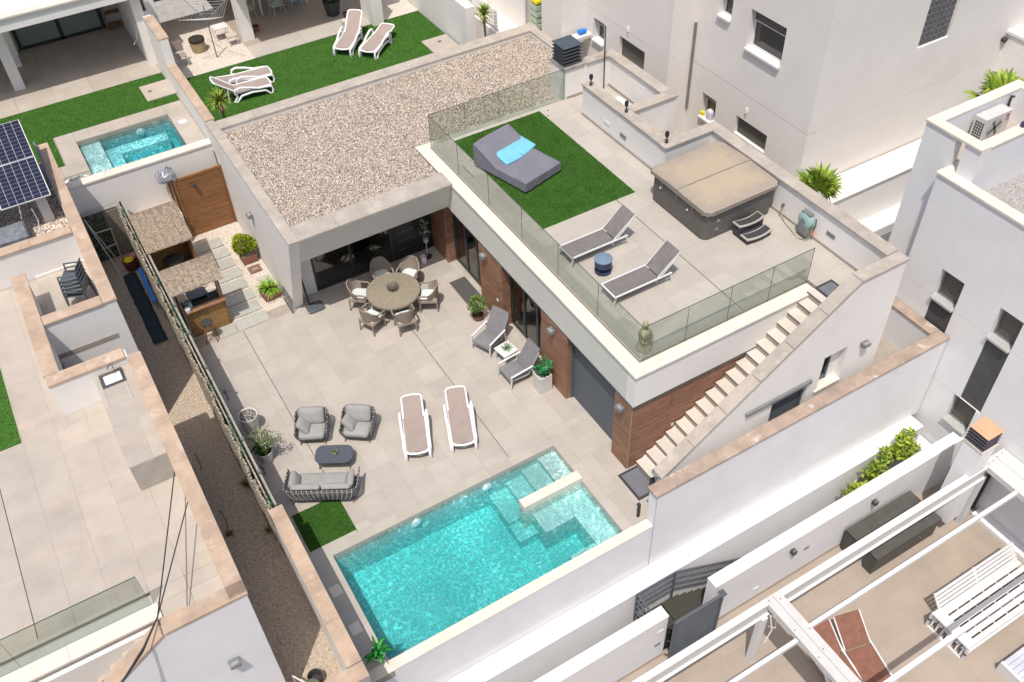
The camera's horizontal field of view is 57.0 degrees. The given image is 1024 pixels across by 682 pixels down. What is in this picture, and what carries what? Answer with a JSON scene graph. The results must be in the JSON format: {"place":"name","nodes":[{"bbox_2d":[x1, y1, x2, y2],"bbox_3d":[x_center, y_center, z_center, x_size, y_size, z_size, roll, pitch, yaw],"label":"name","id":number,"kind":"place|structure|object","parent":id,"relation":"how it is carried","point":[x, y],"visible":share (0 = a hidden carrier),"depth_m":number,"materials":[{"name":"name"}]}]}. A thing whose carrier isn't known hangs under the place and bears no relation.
{"place":"outdoors","nodes":[
{"label":"outdoors","id":0,"kind":"place"},
{"bbox_2d":[0,0,156,90],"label":"porch house","id":1,"kind":"structure","parent":0,"point":[26,24],"depth_m":34.42,"materials":[{"name":"white paint"}]},
{"bbox_2d":[11,8,105,50],"bbox_3d":[-17.594,-12.582,36.177,3.300,2.100,0.100,-24,49,-20],"label":"sliding door","id":2,"kind":"structure","parent":1,"relation":"in","point":[27,37],"depth_m":36.62,"materials":[{"name":"glass"}]},
{"bbox_2d":[0,73,179,167],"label":"lawn","id":3,"kind":"structure","parent":0,"point":[45,124],"depth_m":32.96,"materials":[{"name":"plant"}]},
{"bbox_2d":[0,143,285,681],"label":"roof terrace house","id":4,"kind":"structure","parent":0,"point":[83,516],"depth_m":19.90,"materials":[{"name":"tile"}]},
{"bbox_2d":[0,370,20,451],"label":"lawn","id":5,"kind":"structure","parent":4,"relation":"on","point":[9,436],"depth_m":22.01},
{"bbox_2d":[0,219,31,247],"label":"louvred vent","id":6,"kind":"object","parent":4,"relation":"on","point":[13,233],"visible":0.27,"depth_m":25.60,"materials":[{"name":"metal"}]},
{"bbox_2d":[0,119,55,222],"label":"solar array","id":7,"kind":"object","parent":4,"relation":"on","point":[22,180],"visible":1,"depth_m":26.12,"materials":[{"name":"glass"}]},
{"bbox_2d":[93,363,175,490],"bbox_3d":[-8.549,1.899,21.351,0.838,0.825,3.125,-24,49,-20],"label":"outdoor counter","id":8,"kind":"object","parent":4,"relation":"on","point":[146,457],"visible":0.88,"depth_m":20.70,"materials":[{"name":"grey paint"}]},
{"bbox_2d":[121,471,187,681],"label":"overhead cables","id":9,"kind":"object","parent":4,"relation":"attached to","point":[142,649],"visible":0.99,"depth_m":17.68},
{"bbox_2d":[99,251,342,681],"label":"alley","id":10,"kind":"structure","parent":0,"point":[299,644],"depth_m":24.38,"materials":[{"name":"gravel"}]},
{"bbox_2d":[81,204,133,261],"bbox_3d":[-13.295,-3.528,31.071,1.140,1.900,0.082,-24,49,-20],"label":"cross screen","id":11,"kind":"object","parent":10,"relation":"on","point":[103,219],"visible":0.91,"depth_m":30.99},
{"bbox_2d":[66,138,217,258],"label":"retaining wall","id":12,"kind":"structure","parent":10,"relation":"on","point":[134,187],"depth_m":30.77,"materials":[{"name":"white paint"}]},
{"bbox_2d":[123,272,167,343],"bbox_3d":[-11.626,-1.091,29.810,0.466,0.084,3.700,-24,49,-20],"label":"dark tarpaulin","id":13,"kind":"object","parent":10,"relation":"on","point":[148,314],"visible":1,"depth_m":29.75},
{"bbox_2d":[116,201,284,553],"bbox_3d":[-9.167,0.340,26.970,0.338,2.001,14.034,-24,49,-20],"label":"hedge fence","id":14,"kind":"object","parent":10,"relation":"on","point":[252,471],"visible":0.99,"depth_m":25.39,"materials":[{"name":"green plant"}]},
{"bbox_2d":[268,504,370,681],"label":"alley wall","id":15,"kind":"structure","parent":10,"relation":"on","point":[349,659],"depth_m":20.47,"materials":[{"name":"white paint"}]},
{"bbox_2d":[159,206,288,342],"bbox_3d":[-9.701,-2.499,30.540,3.120,1.378,5.990,-24,49,-20],"label":"side garden","id":16,"kind":"object","parent":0,"point":[248,305],"visible":0.4,"depth_m":30.54,"materials":[{"name":"stone"}]},
{"bbox_2d":[128,200,196,271],"bbox_3d":[-10.906,-2.868,30.041,1.516,2.279,1.810,-24,49,-20],"label":"thatched bar","id":17,"kind":"object","parent":16,"relation":"on","point":[162,231],"visible":0.99,"depth_m":29.45,"materials":[{"name":"brown wood"}]},
{"bbox_2d":[159,253,231,336],"bbox_3d":[-9.383,-1.254,28.386,1.594,2.254,0.980,-24,49,-20],"label":"thatched bar","id":18,"kind":"object","parent":16,"relation":"on","point":[190,275],"visible":1,"depth_m":27.97,"materials":[{"name":"brown wood"}]},
{"bbox_2d":[172,164,236,236],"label":"timber gate","id":19,"kind":"structure","parent":16,"relation":"on","point":[204,199],"depth_m":31.76,"materials":[{"name":"wood"}]},
{"bbox_2d":[230,233,257,265],"bbox_3d":[-8.798,-3.122,31.014,0.893,1.126,0.802,-24,49,-20],"label":"planter","id":20,"kind":"object","parent":16,"relation":"on","point":[246,253],"visible":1,"depth_m":30.85,"materials":[{"name":"ceramic"}]},
{"bbox_2d":[254,275,281,301],"bbox_3d":[-7.695,-1.680,29.854,0.933,0.669,0.904,-29,51,-24],"label":"planter","id":21,"kind":"object","parent":16,"relation":"on","point":[268,290],"visible":1,"depth_m":29.82,"materials":[{"name":"ceramic"}]},
{"bbox_2d":[0,0,457,184],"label":"back patio","id":22,"kind":"structure","parent":0,"point":[74,66],"depth_m":35.21,"materials":[{"name":"tile"}]},
{"bbox_2d":[66,118,183,180],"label":"pool","id":23,"kind":"structure","parent":22,"relation":"in","point":[140,143],"depth_m":32.18,"materials":[{"name":"liquid"}]},
{"bbox_2d":[142,10,214,151],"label":"garden divider wall","id":24,"kind":"structure","parent":22,"relation":"on","point":[198,110],"depth_m":32.75,"materials":[{"name":"white paint"}]},
{"bbox_2d":[140,0,383,41],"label":"back villa","id":25,"kind":"object","parent":22,"relation":"on","point":[372,13],"visible":0.58,"depth_m":35.96,"materials":[{"name":"grey paint"}]},
{"bbox_2d":[160,0,418,78],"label":"patio floor","id":26,"kind":"structure","parent":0,"point":[207,60],"depth_m":36.41,"materials":[{"name":"tile"}]},
{"bbox_2d":[187,11,453,120],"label":"lawn","id":27,"kind":"structure","parent":0,"point":[306,67],"depth_m":34.81,"materials":[{"name":"plant"}]},
{"bbox_2d":[204,85,234,118],"bbox_3d":[-9.492,-7.495,30.935,1.074,1.853,1.035,-24,49,-20],"label":"yucca","id":28,"kind":"object","parent":27,"relation":"on","point":[219,99],"visible":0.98,"depth_m":30.54,"materials":[{"name":"green plant"}]},
{"bbox_2d":[209,76,273,102],"bbox_3d":[-9.484,-9.013,33.101,2.039,0.931,0.819,-21,48,-17],"label":"resin lounger","id":29,"kind":"object","parent":27,"relation":"on","point":[250,84],"visible":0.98,"depth_m":33.16,"materials":[{"name":"white plastic"}]},
{"bbox_2d":[215,66,274,83],"bbox_3d":[-9.584,-9.423,33.757,2.048,0.585,0.819,-21,48,-17],"label":"resin lounger","id":30,"kind":"object","parent":27,"relation":"on","point":[258,72],"visible":0.87,"depth_m":33.79,"materials":[{"name":"white plastic"}]},
{"bbox_2d":[333,9,363,56],"bbox_3d":[-6.142,-11.615,35.541,0.819,0.931,2.039,7,46,9],"label":"resin lounger","id":31,"kind":"object","parent":27,"relation":"on","point":[347,39],"visible":1,"depth_m":35.70,"materials":[{"name":"fabric"}]},
{"bbox_2d":[358,23,394,59],"bbox_3d":[-5.047,-11.323,35.447,0.819,0.585,2.048,13,47,15],"label":"resin lounger","id":32,"kind":"object","parent":27,"relation":"on","point":[376,39],"visible":1,"depth_m":35.28,"materials":[{"name":"fabric"}]},
{"bbox_2d":[154,0,668,653],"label":"ground","id":33,"kind":"structure","parent":0,"point":[166,10],"depth_m":54.48,"materials":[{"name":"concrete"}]},
{"bbox_2d":[446,415,923,681],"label":"wall","id":34,"kind":"structure","parent":33,"relation":"on","point":[561,639],"depth_m":25.13,"materials":[{"name":"white paint"}]},
{"bbox_2d":[533,431,962,681],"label":"street garden wall","id":35,"kind":"structure","parent":33,"relation":"on","point":[626,651],"depth_m":25.18,"materials":[{"name":"white paint"}]},
{"bbox_2d":[664,589,726,658],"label":"sheet gate","id":36,"kind":"structure","parent":35,"relation":"attached to","point":[695,625],"depth_m":24.09,"materials":[{"name":"metal"}]},
{"bbox_2d":[484,0,1023,178],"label":"tall building","id":37,"kind":"structure","parent":33,"relation":"on","point":[792,87],"depth_m":29.58,"materials":[{"name":"grey paint"}]},
{"bbox_2d":[622,38,644,69],"bbox_3d":[4.301,-10.055,32.919,0.080,0.780,1.470,-24,49,-20],"label":"window","id":38,"kind":"structure","parent":37,"relation":"in","point":[631,52],"depth_m":32.97,"materials":[{"name":"grey glass"}]},
{"bbox_2d":[737,117,766,149],"bbox_3d":[7.850,-6.767,30.613,0.080,0.650,1.480,-24,49,-20],"label":"window","id":39,"kind":"structure","parent":37,"relation":"in","point":[744,128],"depth_m":30.65,"materials":[{"name":"grey glass"}]},
{"bbox_2d":[743,12,786,69],"bbox_3d":[7.673,-9.082,28.266,0.380,1.290,1.530,-24,49,-20],"label":"window","id":40,"kind":"structure","parent":37,"relation":"in","point":[768,39],"depth_m":28.48,"materials":[{"name":"grey glass"}]},
{"bbox_2d":[918,0,956,45],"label":"glass block window","id":41,"kind":"structure","parent":37,"relation":"in","point":[940,12],"depth_m":28.32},
{"bbox_2d":[818,138,921,241],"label":"layered wall","id":42,"kind":"structure","parent":33,"relation":"on","point":[872,194],"depth_m":30.01,"materials":[{"name":"white paint"}]},
{"bbox_2d":[797,161,843,201],"bbox_3d":[8.797,-4.219,27.291,1.461,2.045,1.401,18,49,20],"label":"fan palm","id":43,"kind":"object","parent":42,"relation":"on","point":[823,180],"visible":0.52,"depth_m":26.91,"materials":[{"name":"green plant"}]},
{"bbox_2d":[467,0,517,31],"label":"back yard","id":44,"kind":"structure","parent":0,"point":[504,23],"depth_m":37.36,"materials":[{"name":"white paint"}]},
{"bbox_2d":[407,0,475,44],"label":"lawn side wall","id":45,"kind":"structure","parent":44,"relation":"on","point":[454,20],"depth_m":35.33,"materials":[{"name":"white paint"}]},
{"bbox_2d":[194,246,898,681],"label":"patio floor","id":46,"kind":"structure","parent":0,"point":[280,366],"depth_m":26.71,"materials":[{"name":"tile"}]},
{"bbox_2d":[238,407,258,433],"bbox_3d":[-7.222,2.229,25.984,0.540,0.610,0.540,-24,49,-20],"label":"tall pot","id":47,"kind":"object","parent":46,"relation":"on","point":[248,418],"visible":1,"depth_m":25.81,"materials":[{"name":"ceramic"}]},
{"bbox_2d":[245,423,283,463],"bbox_3d":[-6.613,2.699,25.096,1.061,1.169,0.924,-24,49,-20],"label":"potted shrub","id":48,"kind":"object","parent":46,"relation":"on","point":[264,451],"visible":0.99,"depth_m":24.96,"materials":[{"name":"green plant"}]},
{"bbox_2d":[294,406,328,443],"bbox_3d":[-5.446,2.278,25.694,0.917,0.848,0.847,-3,45,-1],"label":"rope armchair","id":49,"kind":"object","parent":46,"relation":"on","point":[311,422],"visible":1,"depth_m":25.55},
{"bbox_2d":[282,466,359,504],"bbox_3d":[-4.870,3.742,24.312,1.916,0.705,0.827,-2,45,1],"label":"rope sofa","id":50,"kind":"object","parent":46,"relation":"on","point":[320,486],"visible":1,"depth_m":24.09,"materials":[{"name":"fabric"}]},
{"bbox_2d":[292,500,355,551],"bbox_3d":[-4.774,4.606,23.916,1.281,0.035,1.270,-24,49,-20],"label":"turf rug","id":51,"kind":"object","parent":46,"relation":"on","point":[321,524],"visible":0.98,"depth_m":23.89,"materials":[{"name":"plant"}]},
{"bbox_2d":[315,445,352,469],"bbox_3d":[-4.720,3.124,25.151,1.000,0.377,0.600,-2,45,1],"label":"coffee table","id":52,"kind":"object","parent":46,"relation":"on","point":[324,454],"visible":1,"depth_m":25.00,"materials":[{"name":"stone"}]},
{"bbox_2d":[338,404,375,442],"bbox_3d":[-4.193,2.216,25.700,0.917,0.848,0.847,3,45,6],"label":"rope armchair","id":53,"kind":"object","parent":46,"relation":"on","point":[357,420],"visible":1,"depth_m":25.55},
{"bbox_2d":[346,278,369,310],"bbox_3d":[-4.769,-1.464,29.298,0.650,0.969,0.706,4,45,6],"label":"wicker chair","id":54,"kind":"object","parent":46,"relation":"on","point":[356,291],"visible":0.83,"depth_m":29.22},
{"bbox_2d":[358,303,385,336],"bbox_3d":[-4.272,-0.726,28.542,0.706,0.969,0.650,25,51,24],"label":"wicker chair","id":55,"kind":"object","parent":46,"relation":"on","point":[370,317],"visible":1,"depth_m":28.38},
{"bbox_2d":[363,636,392,664],"bbox_3d":[-2.959,6.963,21.129,0.595,0.548,0.741,14,47,16],"label":"potted plant","id":56,"kind":"object","parent":46,"relation":"on","point":[379,649],"visible":1,"depth_m":21.06,"materials":[{"name":"plant"}]},
{"bbox_2d":[370,256,393,280],"bbox_3d":[-4.132,-2.116,29.919,0.706,0.969,0.650,-19,47,-16],"label":"wicker chair","id":57,"kind":"object","parent":46,"relation":"on","point":[380,265],"visible":0.66,"depth_m":29.87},
{"bbox_2d":[366,272,419,316],"bbox_3d":[-3.647,-1.307,29.256,1.664,0.754,1.664,-24,49,-20],"label":"dining table","id":58,"kind":"object","parent":46,"relation":"on","point":[381,297],"visible":0.93,"depth_m":28.92,"materials":[{"name":"beige stone"}]},
{"bbox_2d":[390,304,417,336],"bbox_3d":[-3.241,-0.707,28.478,0.706,0.969,0.650,-18,47,-15],"label":"wicker chair","id":59,"kind":"object","parent":46,"relation":"on","point":[404,318],"visible":1,"depth_m":28.28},
{"bbox_2d":[396,255,422,281],"bbox_3d":[-3.244,-2.142,29.906,0.706,0.969,0.650,14,47,16],"label":"wicker chair","id":60,"kind":"object","parent":46,"relation":"on","point":[408,264],"visible":0.6,"depth_m":29.88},
{"bbox_2d":[398,393,431,461],"bbox_3d":[-2.660,2.316,25.750,0.819,0.585,2.048,-8,45,-5],"label":"resin lounger","id":61,"kind":"object","parent":46,"relation":"on","point":[413,419],"visible":1,"depth_m":25.60,"materials":[{"name":"white plastic"}]},
{"bbox_2d":[418,279,438,312],"bbox_3d":[-2.565,-1.424,29.161,0.650,0.969,0.706,-2,45,1],"label":"wicker chair","id":62,"kind":"object","parent":46,"relation":"on","point":[430,295],"visible":0.98,"depth_m":29.03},
{"bbox_2d":[443,385,477,452],"bbox_3d":[-1.442,2.103,25.907,0.819,0.585,2.048,-8,45,-5],"label":"resin lounger","id":63,"kind":"object","parent":46,"relation":"on","point":[459,418],"visible":1,"depth_m":25.77,"materials":[{"name":"white plastic"}]},
{"bbox_2d":[449,276,481,303],"bbox_3d":[-1.460,-1.615,29.971,0.560,0.017,1.210,-24,49,-20],"label":"door mat","id":64,"kind":"object","parent":46,"relation":"on","point":[464,288],"depth_m":30.01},
{"bbox_2d":[467,294,486,321],"bbox_3d":[-1.061,-1.042,28.709,0.631,0.975,0.580,25,51,25],"label":"potted bush","id":65,"kind":"object","parent":46,"relation":"on","point":[477,314],"visible":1,"depth_m":28.64,"materials":[{"name":"green plant"}]},
{"bbox_2d":[333,446,621,659],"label":"pool","id":66,"kind":"structure","parent":46,"relation":"in","point":[419,578],"depth_m":24.32,"materials":[{"name":"liquid"}]},
{"bbox_2d":[471,305,508,357],"bbox_3d":[-0.610,-0.304,27.920,0.740,1.031,1.107,27,52,26],"label":"reclining chair","id":67,"kind":"object","parent":46,"relation":"on","point":[489,337],"visible":1,"depth_m":27.89,"materials":[{"name":"white metal"}]},
{"bbox_2d":[368,519,652,681],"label":"pool wall","id":68,"kind":"structure","parent":46,"relation":"on","point":[454,650],"depth_m":22.74,"materials":[{"name":"white paint"}]},
{"bbox_2d":[498,337,540,390],"bbox_3d":[0.228,0.632,26.951,1.107,1.031,0.740,-26,50,-21],"label":"reclining chair","id":69,"kind":"object","parent":46,"relation":"on","point":[522,365],"visible":0.96,"depth_m":26.91,"materials":[{"name":"fabric"}]},
{"bbox_2d":[533,355,552,394],"bbox_3d":[0.876,0.951,26.555,0.567,1.095,0.589,24,51,24],"label":"planter","id":70,"kind":"object","parent":46,"relation":"on","point":[542,379],"visible":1,"depth_m":26.47,"materials":[{"name":"white ceramic"}]},
{"bbox_2d":[206,23,909,481],"bbox_3d":[-0.003,-3.212,28.142,12.470,4.871,17.728,-24,49,-20],"label":"villa","id":71,"kind":"object","parent":46,"relation":"on","point":[336,183],"visible":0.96,"depth_m":26.64,"materials":[{"name":"white paint"}]},
{"bbox_2d":[310,229,394,290],"bbox_3d":[-5.089,-3.034,29.758,2.770,2.550,0.060,-24,49,-20],"label":"sliding door","id":72,"kind":"structure","parent":71,"relation":"in","point":[333,267],"depth_m":30.16,"materials":[{"name":"glass"}]},
{"bbox_2d":[391,218,421,260],"bbox_3d":[-3.478,-3.749,30.398,0.980,2.550,0.085,-24,49,-20],"label":"entrance door","id":73,"kind":"structure","parent":71,"relation":"in","point":[406,240],"depth_m":30.79,"materials":[{"name":"metal"}]},
{"bbox_2d":[453,214,480,285],"bbox_3d":[-1.252,-2.873,29.534,0.070,2.400,2.240,-24,49,-20],"label":"glass door","id":74,"kind":"structure","parent":71,"relation":"in","point":[467,252],"depth_m":29.92,"materials":[{"name":"glass"}]},
{"bbox_2d":[510,276,541,355],"bbox_3d":[0.559,-0.761,27.352,0.070,2.400,2.190,-24,49,-20],"label":"glass door","id":75,"kind":"structure","parent":71,"relation":"in","point":[526,315],"depth_m":27.67,"materials":[{"name":"glass"}]},
{"bbox_2d":[455,111,634,228],"bbox_3d":[0.879,-5.259,28.230,3.141,0.035,5.231,-24,49,-20],"label":"turf rug","id":76,"kind":"object","parent":71,"relation":"on","point":[582,180],"visible":0.69,"depth_m":27.63,"materials":[{"name":"plant"}]},
{"bbox_2d":[473,124,560,193],"bbox_3d":[0.137,-5.418,27.843,2.183,0.857,1.518,34,55,30],"label":"daybed","id":77,"kind":"object","parent":76,"relation":"on","point":[529,170],"visible":0.97,"depth_m":27.69,"materials":[{"name":"fabric"}]},
{"bbox_2d":[497,145,522,164],"bbox_3d":[-0.103,-5.499,27.846,0.660,0.104,0.620,-32,64,-26],"label":"cushion","id":78,"kind":"object","parent":77,"relation":"on","point":[509,154],"visible":1,"depth_m":27.77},
{"bbox_2d":[552,35,582,66],"bbox_3d":[1.767,-9.295,30.247,0.720,0.635,0.720,-24,49,-20],"label":"chimney cowl","id":79,"kind":"object","parent":71,"relation":"on","point":[567,50],"visible":1,"depth_m":30.06,"materials":[{"name":"metal"}]},
{"bbox_2d":[571,344,615,439],"bbox_3d":[2.237,1.368,25.159,0.130,2.400,2.200,-24,49,-20],"label":"garage door","id":80,"kind":"structure","parent":71,"relation":"in","point":[589,387],"depth_m":25.37,"materials":[{"name":"grey metal"}]},
{"bbox_2d":[558,204,635,267],"bbox_3d":[2.266,-2.817,25.134,2.053,0.901,0.645,-24,49,-20],"label":"lounger","id":81,"kind":"object","parent":71,"relation":"on","point":[621,218],"visible":0.95,"depth_m":25.16,"materials":[{"name":"fabric"}]},
{"bbox_2d":[594,252,612,275],"bbox_3d":[2.379,-1.983,24.609,0.490,0.455,0.490,-24,49,-20],"label":"round side table","id":82,"kind":"object","parent":71,"relation":"on","point":[603,263],"visible":1,"depth_m":24.47,"materials":[{"name":"blue metal"}]},
{"bbox_2d":[428,69,814,341],"bbox_3d":[2.523,-4.140,26.385,5.286,1.210,10.893,-24,49,-20],"label":"glass railing","id":83,"kind":"object","parent":71,"relation":"on","point":[568,253],"visible":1,"depth_m":23.84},
{"bbox_2d":[599,240,680,307],"bbox_3d":[3.265,-1.735,24.013,2.053,0.901,0.645,-24,49,-20],"label":"lounger","id":84,"kind":"object","parent":71,"relation":"on","point":[662,258],"visible":1,"depth_m":24.04,"materials":[{"name":"fabric"}]},
{"bbox_2d":[635,320,652,353],"bbox_3d":[3.157,-0.149,22.429,0.420,0.910,0.400,-24,49,-20],"label":"seated statue","id":85,"kind":"object","parent":71,"relation":"on","point":[643,345],"visible":0.98,"depth_m":22.38,"materials":[{"name":"stone"}]},
{"bbox_2d":[651,141,777,238],"bbox_3d":[5.575,-4.223,26.277,2.590,1.049,2.590,-24,49,-20],"label":"hot tub","id":86,"kind":"object","parent":71,"relation":"on","point":[711,190],"visible":1,"depth_m":25.74,"materials":[{"name":"beige plastic"}]},
{"bbox_2d":[732,211,771,244],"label":"spa steps","id":87,"kind":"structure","parent":71,"relation":"on","point":[750,229],"depth_m":25.42,"materials":[{"name":"grey plastic"}]},
{"bbox_2d":[780,205,816,239],"bbox_3d":[7.648,-3.306,25.446,0.312,0.816,1.329,-24,49,-20],"label":"hose reel","id":88,"kind":"object","parent":71,"relation":"on","point":[806,220],"visible":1,"depth_m":25.12,"materials":[{"name":"teal plastic"}]},
{"bbox_2d":[618,466,648,499],"bbox_3d":[3.287,3.672,24.501,0.660,0.017,0.940,-24,49,-20],"label":"door mat","id":89,"kind":"object","parent":46,"relation":"on","point":[634,479],"depth_m":24.50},
{"bbox_2d":[646,134,949,564],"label":"boundary wall","id":90,"kind":"structure","parent":46,"relation":"on","point":[701,496],"depth_m":25.17,"materials":[{"name":"white paint"}]},
{"bbox_2d":[637,586,705,649],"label":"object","id":91,"kind":"structure","parent":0,"point":[676,607],"depth_m":25.39,"materials":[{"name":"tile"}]},
{"bbox_2d":[633,557,741,619],"bbox_3d":[5.105,6.725,25.421,4.086,2.510,0.605,-24,49,-20],"label":"step railing","id":92,"kind":"object","parent":91,"relation":"on","point":[637,602],"visible":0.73,"depth_m":24.74,"materials":[{"name":"metal"}]},
{"bbox_2d":[662,435,931,652],"bbox_3d":[3.869,7.490,25.594,20.150,1.850,1.230,-24,49,-20],"label":"sunken passage","id":93,"kind":"object","parent":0,"point":[925,443],"visible":0.09,"depth_m":28.31,"materials":[{"name":"white paint"}]},
{"bbox_2d":[841,426,921,495],"bbox_3d":[10.633,4.072,27.548,3.070,3.287,0.708,-27,50,-22],"label":"leafy shrub","id":94,"kind":"object","parent":93,"relation":"on","point":[904,448],"visible":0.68,"depth_m":26.83,"materials":[{"name":"green plant"}]},
{"bbox_2d":[619,480,1023,681],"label":"patio floor","id":95,"kind":"structure","parent":0,"point":[898,609],"depth_m":25.37,"materials":[{"name":"tile"}]},
{"bbox_2d":[632,448,1023,681],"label":"white pergola","id":96,"kind":"object","parent":95,"relation":"on","point":[1004,467],"visible":1,"depth_m":22.98,"materials":[{"name":"metal"}]},
{"bbox_2d":[801,619,862,681],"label":"brown lounger","id":97,"kind":"object","parent":95,"relation":"on","point":[825,630],"visible":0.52,"depth_m":24.39,"materials":[{"name":"fabric"}]},
{"bbox_2d":[833,609,891,681],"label":"brown lounger","id":98,"kind":"object","parent":95,"relation":"on","point":[868,662],"visible":0.84,"depth_m":24.41,"materials":[{"name":"fabric"}]},
{"bbox_2d":[840,491,920,549],"bbox_3d":[10.504,5.223,26.906,2.510,0.930,0.420,-24,49,-20],"label":"storage cabinet","id":99,"kind":"object","parent":95,"relation":"on","point":[879,518],"visible":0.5,"depth_m":26.54,"materials":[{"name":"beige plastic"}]},
{"bbox_2d":[862,511,941,573],"bbox_3d":[10.957,5.660,26.521,2.510,0.830,0.360,-24,49,-20],"label":"storage cabinet","id":100,"kind":"object","parent":95,"relation":"on","point":[895,546],"visible":0.88,"depth_m":26.27,"materials":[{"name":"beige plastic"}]},
{"bbox_2d":[934,437,998,523],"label":"chimney block","id":101,"kind":"structure","parent":95,"relation":"on","point":[971,460],"depth_m":25.37,"materials":[{"name":"white paint"}]},
{"bbox_2d":[965,416,1003,451],"bbox_3d":[12.291,2.435,24.555,0.600,0.520,0.600,-24,49,-20],"label":"chimney cowl","id":102,"kind":"object","parent":101,"relation":"on","point":[983,434],"visible":1,"depth_m":24.41,"materials":[{"name":"metal"}]},
{"bbox_2d":[925,542,1023,661],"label":"slatted sofa","id":103,"kind":"object","parent":95,"relation":"on","point":[949,624],"visible":0.94,"depth_m":25.13,"materials":[{"name":"wood"}]},
{"bbox_2d":[995,647,1023,681],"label":"slatted coffee table","id":104,"kind":"object","parent":95,"relation":"on","point":[1007,671],"visible":1,"depth_m":23.97,"materials":[{"name":"wood"}]},
{"bbox_2d":[888,79,1023,544],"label":"house","id":105,"kind":"structure","parent":0,"point":[957,236],"depth_m":24.90,"materials":[{"name":"white paint"}]},
{"bbox_2d":[929,271,964,312],"bbox_3d":[11.832,-1.397,25.488,0.340,1.010,0.740,-24,49,-20],"label":"window","id":106,"kind":"structure","parent":105,"relation":"in","point":[950,288],"depth_m":25.68,"materials":[{"name":"grey metal"}]},
{"bbox_2d":[942,396,975,435],"bbox_3d":[12.814,2.064,26.891,0.340,1.040,0.750,-24,49,-20],"label":"window","id":107,"kind":"structure","parent":105,"relation":"in","point":[960,416],"depth_m":27.10,"materials":[{"name":"grey glass"}]},
{"bbox_2d":[969,103,1012,140],"bbox_3d":[12.630,-5.711,24.940,1.006,0.800,0.440,-24,49,-20],"label":"air conditioner","id":108,"kind":"object","parent":105,"relation":"on","point":[990,122],"visible":0.92,"depth_m":24.70,"materials":[{"name":"white metal"}]},
{"bbox_2d":[985,310,1023,353],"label":"window","id":109,"kind":"structure","parent":105,"relation":"in","point":[1007,329],"depth_m":24.53,"materials":[{"name":"grey metal"}]},
{"bbox_2d":[964,67,1023,99],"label":"fan palm","id":110,"kind":"object","parent":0,"point":[998,80],"visible":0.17,"depth_m":27.16,"materials":[{"name":"green plant"}]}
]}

